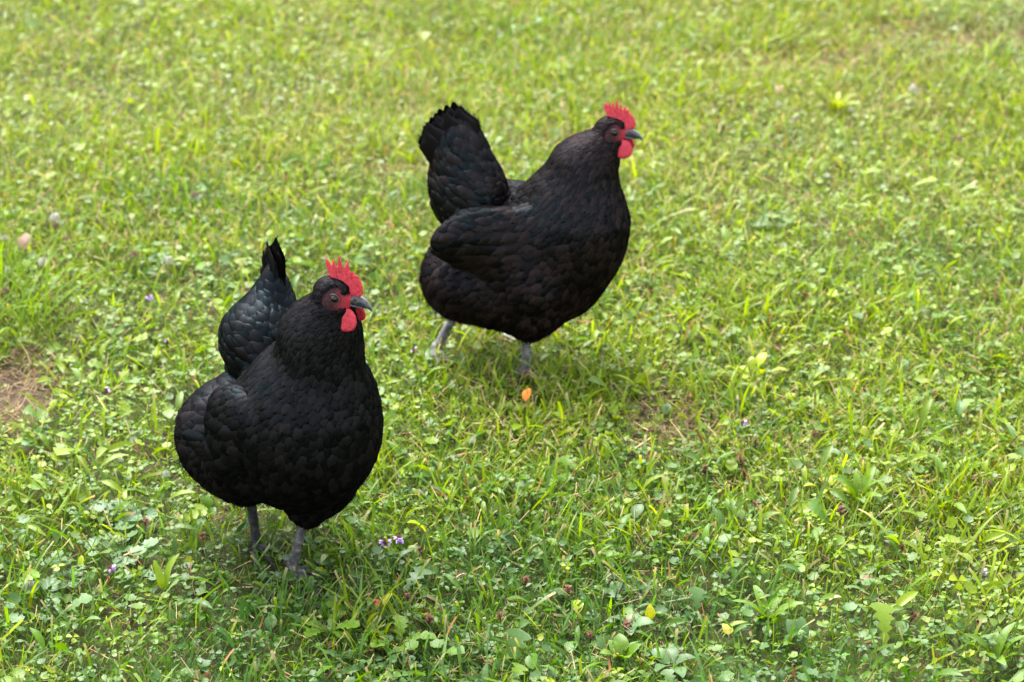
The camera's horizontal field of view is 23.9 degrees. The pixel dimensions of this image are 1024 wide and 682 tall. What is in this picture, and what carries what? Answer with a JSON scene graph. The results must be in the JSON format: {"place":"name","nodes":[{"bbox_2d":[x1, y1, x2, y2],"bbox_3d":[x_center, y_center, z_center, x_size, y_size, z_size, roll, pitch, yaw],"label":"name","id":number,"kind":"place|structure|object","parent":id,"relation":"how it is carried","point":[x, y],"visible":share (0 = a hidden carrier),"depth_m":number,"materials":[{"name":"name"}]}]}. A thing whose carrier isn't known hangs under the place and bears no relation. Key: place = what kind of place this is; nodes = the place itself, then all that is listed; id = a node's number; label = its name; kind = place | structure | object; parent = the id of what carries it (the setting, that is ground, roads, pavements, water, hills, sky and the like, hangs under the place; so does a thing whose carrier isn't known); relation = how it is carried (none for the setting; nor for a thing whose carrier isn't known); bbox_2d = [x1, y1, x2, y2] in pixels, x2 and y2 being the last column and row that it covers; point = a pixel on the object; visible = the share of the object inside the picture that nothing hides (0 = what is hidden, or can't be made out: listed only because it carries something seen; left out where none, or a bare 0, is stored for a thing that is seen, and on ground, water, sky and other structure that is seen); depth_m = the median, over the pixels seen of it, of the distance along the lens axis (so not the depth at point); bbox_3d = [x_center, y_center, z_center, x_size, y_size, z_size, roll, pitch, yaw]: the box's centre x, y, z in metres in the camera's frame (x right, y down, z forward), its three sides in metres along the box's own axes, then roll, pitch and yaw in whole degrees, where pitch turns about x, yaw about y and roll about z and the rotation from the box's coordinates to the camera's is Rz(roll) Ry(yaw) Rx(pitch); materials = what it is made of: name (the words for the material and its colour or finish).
{"place":"outdoors","nodes":[
{"label":"outdoors","id":0,"kind":"place"},
{"bbox_2d":[0,0,1023,681],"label":"ground","id":1,"kind":"structure","parent":0,"point":[222,674],"depth_m":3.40,"materials":[{"name":"green plant"}]},
{"bbox_2d":[1,286,11,319],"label":"clover flower","id":2,"kind":"object","parent":1,"relation":"on","point":[5,289],"visible":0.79,"depth_m":3.62,"materials":[{"name":"brown plant"}]},
{"bbox_2d":[0,195,59,300],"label":"grass tuft","id":3,"kind":"object","parent":1,"relation":"on","point":[11,254],"visible":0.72,"depth_m":3.69,"materials":[{"name":"green plant"}]},
{"bbox_2d":[2,577,61,621],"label":"ground ivy","id":4,"kind":"object","parent":1,"relation":"on","point":[46,582],"visible":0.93,"depth_m":2.87,"materials":[{"name":"green plant"}]},
{"bbox_2d":[17,428,52,445],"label":"leafy weed","id":5,"kind":"object","parent":1,"relation":"on","point":[24,441],"visible":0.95,"depth_m":3.24,"materials":[{"name":"green plant"}]},
{"bbox_2d":[37,257,45,274],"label":"clover flower","id":6,"kind":"object","parent":1,"relation":"on","point":[39,261],"visible":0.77,"depth_m":3.73,"materials":[{"name":"beige plant"}]},
{"bbox_2d":[0,224,105,352],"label":"grass tuft","id":7,"kind":"object","parent":1,"relation":"on","point":[22,308],"visible":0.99,"depth_m":3.56,"materials":[{"name":"green plant"}]},
{"bbox_2d":[31,473,75,489],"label":"leafy weed","id":8,"kind":"object","parent":1,"relation":"on","point":[35,486],"visible":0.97,"depth_m":3.10,"materials":[{"name":"green plant"}]},
{"bbox_2d":[49,213,60,246],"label":"clover flower","id":9,"kind":"object","parent":1,"relation":"on","point":[53,217],"visible":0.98,"depth_m":3.87,"materials":[{"name":"beige plant"}]},
{"bbox_2d":[51,222,58,246],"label":"clover flower","id":10,"kind":"object","parent":1,"relation":"on","point":[54,224],"visible":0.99,"depth_m":3.87,"materials":[{"name":"brown plant"}]},
{"bbox_2d":[0,453,112,547],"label":"grass tuft","id":11,"kind":"object","parent":1,"relation":"on","point":[61,507],"visible":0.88,"depth_m":3.07,"materials":[{"name":"green plant"}]},
{"bbox_2d":[39,557,85,588],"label":"ground ivy","id":12,"kind":"object","parent":1,"relation":"on","point":[79,577],"visible":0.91,"depth_m":2.91,"materials":[{"name":"green plant"}]},
{"bbox_2d":[64,235,71,249],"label":"clover flower","id":13,"kind":"object","parent":1,"relation":"on","point":[66,237],"visible":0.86,"depth_m":3.84,"materials":[{"name":"brown plant"}]},
{"bbox_2d":[104,387,109,403],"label":"selfheal flower","id":14,"kind":"object","parent":1,"relation":"on","point":[106,389],"visible":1,"depth_m":3.36,"materials":[{"name":"purple plant"}]},
{"bbox_2d":[108,565,115,586],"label":"selfheal flower","id":15,"kind":"object","parent":1,"relation":"on","point":[110,569],"visible":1,"depth_m":2.92,"materials":[{"name":"purple plant"}]},
{"bbox_2d":[84,537,158,562],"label":"ground ivy","id":16,"kind":"object","parent":1,"relation":"on","point":[153,541],"visible":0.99,"depth_m":2.97,"materials":[{"name":"green plant"}]},
{"bbox_2d":[89,498,156,529],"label":"ground ivy","id":17,"kind":"object","parent":1,"relation":"on","point":[102,504],"visible":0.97,"depth_m":3.06,"materials":[{"name":"green plant"}]},
{"bbox_2d":[129,251,137,275],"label":"clover flower","id":18,"kind":"object","parent":1,"relation":"on","point":[134,253],"visible":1,"depth_m":3.76,"materials":[{"name":"brown plant"}]},
{"bbox_2d":[112,545,163,582],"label":"ground ivy","id":19,"kind":"object","parent":1,"relation":"on","point":[124,559],"visible":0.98,"depth_m":2.94,"materials":[{"name":"green plant"}]},
{"bbox_2d":[142,517,149,538],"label":"seed head","id":20,"kind":"object","parent":1,"relation":"on","point":[145,520],"visible":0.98,"depth_m":3.02},
{"bbox_2d":[162,470,169,492],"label":"clover flower","id":21,"kind":"object","parent":1,"relation":"on","point":[166,472],"visible":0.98,"depth_m":3.13,"materials":[{"name":"beige plant"}]},
{"bbox_2d":[153,553,181,588],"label":"leafy weed","id":22,"kind":"object","parent":1,"relation":"on","point":[162,580],"visible":1,"depth_m":2.88,"materials":[{"name":"green plant"}]},
{"bbox_2d":[164,256,173,284],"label":"clover flower","id":23,"kind":"object","parent":1,"relation":"on","point":[168,258],"visible":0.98,"depth_m":3.72,"materials":[{"name":"beige plant"}]},
{"bbox_2d":[191,191,198,214],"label":"clover flower","id":24,"kind":"object","parent":1,"relation":"on","point":[193,193],"visible":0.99,"depth_m":3.99,"materials":[{"name":"brown plant"}]},
{"bbox_2d":[199,532,204,555],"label":"seed head","id":25,"kind":"object","parent":1,"relation":"on","point":[202,535],"visible":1,"depth_m":2.98},
{"bbox_2d":[169,236,383,591],"bbox_3d":[-0.278,0.064,2.907,0.216,0.439,0.305,-17,30,-32],"label":"hen","id":26,"kind":"object","parent":1,"relation":"on","point":[283,411],"visible":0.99,"depth_m":2.81,"materials":[{"name":"black"}]},
{"bbox_2d":[278,553,329,582],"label":"ground ivy","id":27,"kind":"object","parent":1,"relation":"on","point":[287,557],"visible":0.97,"depth_m":2.91,"materials":[{"name":"green plant"}]},
{"bbox_2d":[317,641,334,661],"bbox_3d":[-0.214,0.357,2.771,0.013,0.034,0.010,35,30,-4],"label":"seed head","id":28,"kind":"object","parent":1,"relation":"on","point":[331,643],"visible":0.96,"depth_m":2.77},
{"bbox_2d":[300,609,359,638],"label":"leafy weed","id":29,"kind":"object","parent":1,"relation":"on","point":[351,623],"visible":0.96,"depth_m":2.79,"materials":[{"name":"green plant"}]},
{"bbox_2d":[305,558,407,657],"bbox_3d":[-0.179,0.304,2.801,0.125,0.092,0.147,0,25,0],"label":"grass tuft","id":30,"kind":"object","parent":1,"relation":"on","point":[354,616],"visible":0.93,"depth_m":2.80,"materials":[{"name":"green plant"}]},
{"bbox_2d":[364,646,374,671],"bbox_3d":[-0.165,0.363,2.754,0.010,0.032,0.010,15,6,-25],"label":"seed head","id":31,"kind":"object","parent":1,"relation":"on","point":[368,653],"visible":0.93,"depth_m":2.75},
{"bbox_2d":[379,537,391,557],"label":"selfheal flower","id":32,"kind":"object","parent":1,"relation":"on","point":[383,542],"visible":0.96,"depth_m":2.97,"materials":[{"name":"purple plant"}]},
{"bbox_2d":[378,386,395,403],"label":"leafy weed","id":33,"kind":"object","parent":1,"relation":"on","point":[384,400],"visible":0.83,"depth_m":3.36,"materials":[{"name":"green plant"}]},
{"bbox_2d":[382,593,391,608],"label":"fallen leaf","id":34,"kind":"object","parent":1,"relation":"on","point":[385,600],"visible":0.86,"depth_m":2.83,"materials":[{"name":"yellow plant"}]},
{"bbox_2d":[357,409,422,500],"bbox_3d":[-0.190,0.157,3.132,0.144,0.082,0.159,-12,28,-25],"label":"grass tuft","id":35,"kind":"object","parent":1,"relation":"on","point":[383,458],"visible":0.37,"depth_m":3.15,"materials":[{"name":"green plant"}]},
{"bbox_2d":[393,534,403,550],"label":"selfheal flower","id":36,"kind":"object","parent":1,"relation":"on","point":[399,540],"visible":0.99,"depth_m":2.98,"materials":[{"name":"purple plant"}]},
{"bbox_2d":[365,615,435,655],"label":"leafy weed","id":37,"kind":"object","parent":1,"relation":"on","point":[417,635],"visible":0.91,"depth_m":2.78,"materials":[{"name":"green plant"}]},
{"bbox_2d":[404,593,411,604],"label":"seed head","id":38,"kind":"object","parent":1,"relation":"on","point":[407,596],"visible":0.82,"depth_m":2.86},
{"bbox_2d":[416,546,423,556],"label":"seed head","id":39,"kind":"object","parent":1,"relation":"on","point":[420,549],"visible":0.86,"depth_m":2.96},
{"bbox_2d":[424,613,433,631],"bbox_3d":[-0.097,0.333,2.813,0.013,0.034,0.010,5,25,-4],"label":"seed head","id":40,"kind":"object","parent":1,"relation":"on","point":[429,618],"visible":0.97,"depth_m":2.81},
{"bbox_2d":[429,451,535,529],"bbox_3d":[-0.032,0.188,3.081,0.132,0.069,0.112,-5,25,-10],"label":"grass tuft","id":41,"kind":"object","parent":1,"relation":"on","point":[453,492],"visible":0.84,"depth_m":3.10,"materials":[{"name":"green plant"}]},
{"bbox_2d":[486,659,494,675],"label":"seed head","id":42,"kind":"object","parent":1,"relation":"on","point":[490,663],"visible":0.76,"depth_m":2.71},
{"bbox_2d":[496,610,502,623],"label":"seed head","id":43,"kind":"object","parent":1,"relation":"on","point":[500,615],"visible":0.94,"depth_m":2.83},
{"bbox_2d":[0,0,1023,681],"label":"ground cover","id":44,"kind":"object","parent":1,"relation":"on","point":[610,590],"visible":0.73,"depth_m":3.33,"materials":[{"name":"green plant"}]},
{"bbox_2d":[17,233,29,254],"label":"fallen leaf","id":45,"kind":"object","parent":44,"relation":"on","point":[24,239],"visible":0.91,"depth_m":3.80,"materials":[{"name":"plant"}]},
{"bbox_2d":[373,599,380,610],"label":"fallen leaf","id":46,"kind":"object","parent":44,"relation":"on","point":[377,601],"visible":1,"depth_m":2.83,"materials":[{"name":"plant"}]},
{"bbox_2d":[522,575,529,594],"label":"seed head","id":47,"kind":"object","parent":1,"relation":"on","point":[525,580],"visible":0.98,"depth_m":2.89},
{"bbox_2d":[522,388,530,403],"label":"fallen leaf","id":48,"kind":"object","parent":1,"relation":"on","point":[524,394],"visible":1,"depth_m":3.32,"materials":[{"name":"orange plant"}]},
{"bbox_2d":[416,100,642,385],"bbox_3d":[0.021,-0.145,3.384,0.318,0.416,0.192,2,25,4],"label":"hen","id":49,"kind":"object","parent":1,"relation":"on","point":[538,255],"visible":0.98,"depth_m":3.31,"materials":[{"name":"black"}]},
{"bbox_2d":[520,330,607,404],"bbox_3d":[0.076,0.044,3.369,0.132,0.075,0.141,0,25,0],"label":"grass tuft","id":50,"kind":"object","parent":1,"relation":"on","point":[572,368],"visible":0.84,"depth_m":3.39,"materials":[{"name":"green plant"}]},
{"bbox_2d":[563,584,572,606],"bbox_3d":[0.066,0.305,2.870,0.013,0.035,0.010,-10,23,-22],"label":"seed head","id":51,"kind":"object","parent":1,"relation":"on","point":[567,588],"visible":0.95,"depth_m":2.87},
{"bbox_2d":[533,505,611,583],"bbox_3d":[0.071,0.243,2.957,0.086,0.073,0.164,12,28,24],"label":"grass tuft","id":52,"kind":"object","parent":1,"relation":"on","point":[578,536],"visible":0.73,"depth_m":2.97,"materials":[{"name":"green plant"}]},
{"bbox_2d":[586,630,592,642],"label":"seed head","id":53,"kind":"object","parent":1,"relation":"on","point":[589,633],"visible":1,"depth_m":2.79},
{"bbox_2d":[600,633,640,659],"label":"leafy weed","id":54,"kind":"object","parent":1,"relation":"on","point":[619,640],"visible":1,"depth_m":2.75,"materials":[{"name":"green plant"}]},
{"bbox_2d":[622,619,629,633],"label":"seed head","id":55,"kind":"object","parent":1,"relation":"on","point":[626,622],"visible":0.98,"depth_m":2.80},
{"bbox_2d":[608,612,653,634],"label":"leafy weed","id":56,"kind":"object","parent":1,"relation":"on","point":[641,620],"visible":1,"depth_m":2.82,"materials":[{"name":"green plant"}]},
{"bbox_2d":[607,502,667,541],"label":"grass tuft","id":57,"kind":"object","parent":1,"relation":"on","point":[632,531],"visible":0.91,"depth_m":3.00,"materials":[{"name":"green plant"}]},
{"bbox_2d":[645,604,661,618],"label":"leafy weed","id":58,"kind":"object","parent":1,"relation":"on","point":[651,614],"visible":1,"depth_m":2.83,"materials":[{"name":"yellow plant"}]},
{"bbox_2d":[651,646,695,677],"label":"leafy weed","id":59,"kind":"object","parent":1,"relation":"on","point":[673,652],"visible":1,"depth_m":2.75,"materials":[{"name":"green plant"}]},
{"bbox_2d":[702,465,710,490],"bbox_3d":[0.255,0.178,3.143,0.010,0.036,0.012,-14,3,8],"label":"seed head","id":60,"kind":"object","parent":1,"relation":"on","point":[704,471],"visible":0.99,"depth_m":3.14},
{"bbox_2d":[722,623,732,639],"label":"fallen leaf","id":61,"kind":"object","parent":1,"relation":"on","point":[726,629],"visible":0.98,"depth_m":2.79,"materials":[{"name":"yellow plant"}]},
{"bbox_2d":[691,343,767,420],"bbox_3d":[0.309,0.052,3.361,0.120,0.081,0.144,14,28,27],"label":"grass tuft","id":62,"kind":"object","parent":1,"relation":"on","point":[734,375],"visible":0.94,"depth_m":3.36,"materials":[{"name":"green plant"}]},
{"bbox_2d":[736,454,746,476],"bbox_3d":[0.302,0.165,3.164,0.012,0.035,0.011,-10,23,23],"label":"seed head","id":63,"kind":"object","parent":1,"relation":"on","point":[740,459],"visible":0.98,"depth_m":3.16},
{"bbox_2d":[741,420,746,431],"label":"selfheal flower","id":64,"kind":"object","parent":1,"relation":"on","point":[743,422],"visible":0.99,"depth_m":3.27,"materials":[{"name":"purple plant"}]},
{"bbox_2d":[696,267,795,326],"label":"grass tuft","id":65,"kind":"object","parent":1,"relation":"on","point":[764,308],"visible":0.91,"depth_m":3.62,"materials":[{"name":"green plant"}]},
{"bbox_2d":[751,500,758,518],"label":"seed head","id":66,"kind":"object","parent":1,"relation":"on","point":[755,503],"visible":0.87,"depth_m":3.06},
{"bbox_2d":[751,437,758,448],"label":"seed head","id":67,"kind":"object","parent":1,"relation":"on","point":[755,442],"visible":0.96,"depth_m":3.21},
{"bbox_2d":[725,352,787,377],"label":"leafy weed","id":68,"kind":"object","parent":1,"relation":"on","point":[760,358],"visible":0.91,"depth_m":3.43,"materials":[{"name":"green plant"}]},
{"bbox_2d":[732,585,803,621],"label":"leafy weed","id":69,"kind":"object","parent":1,"relation":"on","point":[761,602],"visible":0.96,"depth_m":2.83,"materials":[{"name":"green plant"}]},
{"bbox_2d":[749,212,786,225],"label":"leafy weed","id":70,"kind":"object","parent":1,"relation":"on","point":[756,223],"visible":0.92,"depth_m":3.93,"materials":[{"name":"green plant"}]},
{"bbox_2d":[774,342,781,352],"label":"seed head","id":71,"kind":"object","parent":1,"relation":"on","point":[778,345],"visible":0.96,"depth_m":3.48},
{"bbox_2d":[783,617,817,644],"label":"leafy weed","id":72,"kind":"object","parent":1,"relation":"on","point":[800,621],"visible":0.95,"depth_m":2.78,"materials":[{"name":"green plant"}]},
{"bbox_2d":[800,291,806,306],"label":"seed head","id":73,"kind":"object","parent":1,"relation":"on","point":[803,296],"visible":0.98,"depth_m":3.65},
{"bbox_2d":[812,430,817,437],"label":"seed head","id":74,"kind":"object","parent":1,"relation":"on","point":[814,433],"visible":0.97,"depth_m":3.24},
{"bbox_2d":[804,474,850,493],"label":"leafy weed","id":75,"kind":"object","parent":1,"relation":"on","point":[844,488],"visible":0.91,"depth_m":3.10,"materials":[{"name":"green plant"}]},
{"bbox_2d":[786,236,879,291],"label":"grass tuft","id":76,"kind":"object","parent":1,"relation":"on","point":[844,266],"visible":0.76,"depth_m":3.73,"materials":[{"name":"green plant"}]},
{"bbox_2d":[816,87,858,111],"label":"leafy weed","id":77,"kind":"object","parent":1,"relation":"on","point":[834,104],"visible":0.98,"depth_m":4.42,"materials":[{"name":"green plant"}]},
{"bbox_2d":[837,504,844,525],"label":"seed head","id":78,"kind":"object","parent":1,"relation":"on","point":[840,510],"visible":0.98,"depth_m":3.03},
{"bbox_2d":[833,466,881,502],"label":"leafy weed","id":79,"kind":"object","parent":1,"relation":"on","point":[854,486],"visible":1,"depth_m":3.08,"materials":[{"name":"green plant"}]},
{"bbox_2d":[860,574,875,580],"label":"fallen leaf","id":80,"kind":"object","parent":1,"relation":"on","point":[867,576],"visible":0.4,"depth_m":2.89,"materials":[{"name":"plant"}]},
{"bbox_2d":[857,426,897,443],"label":"leafy weed","id":81,"kind":"object","parent":1,"relation":"on","point":[861,430],"visible":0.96,"depth_m":3.24,"materials":[{"name":"green plant"}]},
{"bbox_2d":[833,254,932,330],"bbox_3d":[0.546,-0.069,3.609,0.128,0.082,0.176,-16,29,-30],"label":"grass tuft","id":82,"kind":"object","parent":1,"relation":"on","point":[874,307],"visible":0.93,"depth_m":3.63,"materials":[{"name":"green plant"}]},
{"bbox_2d":[907,610,918,624],"bbox_3d":[0.461,0.328,2.809,0.012,0.036,0.010,19,31,-14],"label":"seed head","id":83,"kind":"object","parent":1,"relation":"on","point":[913,617],"visible":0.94,"depth_m":2.80},
{"bbox_2d":[908,85,917,108],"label":"clover flower","id":84,"kind":"object","parent":1,"relation":"on","point":[912,87],"visible":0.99,"depth_m":4.46,"materials":[{"name":"beige plant"}]},
{"bbox_2d":[899,445,933,465],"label":"leafy weed","id":85,"kind":"object","parent":1,"relation":"on","point":[913,452],"visible":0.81,"depth_m":3.19,"materials":[{"name":"green plant"}]},
{"bbox_2d":[932,390,938,400],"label":"seed head","id":86,"kind":"object","parent":1,"relation":"on","point":[933,393],"visible":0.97,"depth_m":3.35},
{"bbox_2d":[953,135,961,155],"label":"clover flower","id":87,"kind":"object","parent":1,"relation":"on","point":[959,139],"visible":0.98,"depth_m":4.24,"materials":[{"name":"brown plant"}]},
{"bbox_2d":[915,449,1011,527],"bbox_3d":[0.582,0.175,3.074,0.120,0.082,0.133,9,26,19],"label":"grass tuft","id":88,"kind":"object","parent":1,"relation":"on","point":[960,481],"visible":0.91,"depth_m":3.09,"materials":[{"name":"green plant"}]},
{"bbox_2d":[971,476,977,489],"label":"seed head","id":89,"kind":"object","parent":1,"relation":"on","point":[975,483],"visible":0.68,"depth_m":3.10},
{"bbox_2d":[976,618,987,641],"bbox_3d":[0.543,0.335,2.795,0.010,0.033,0.012,-22,12,-15],"label":"seed head","id":90,"kind":"object","parent":1,"relation":"on","point":[978,621],"visible":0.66,"depth_m":2.79},
{"bbox_2d":[978,568,987,574],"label":"selfheal flower","id":91,"kind":"object","parent":1,"relation":"on","point":[985,571],"visible":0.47,"depth_m":2.90,"materials":[{"name":"purple plant"}]},
{"bbox_2d":[986,480,992,495],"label":"seed head","id":92,"kind":"object","parent":1,"relation":"on","point":[990,482],"visible":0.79,"depth_m":3.10},
{"bbox_2d":[964,622,1023,665],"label":"leafy weed","id":93,"kind":"object","parent":1,"relation":"on","point":[997,648],"visible":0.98,"depth_m":2.74,"materials":[{"name":"green plant"}]}
]}

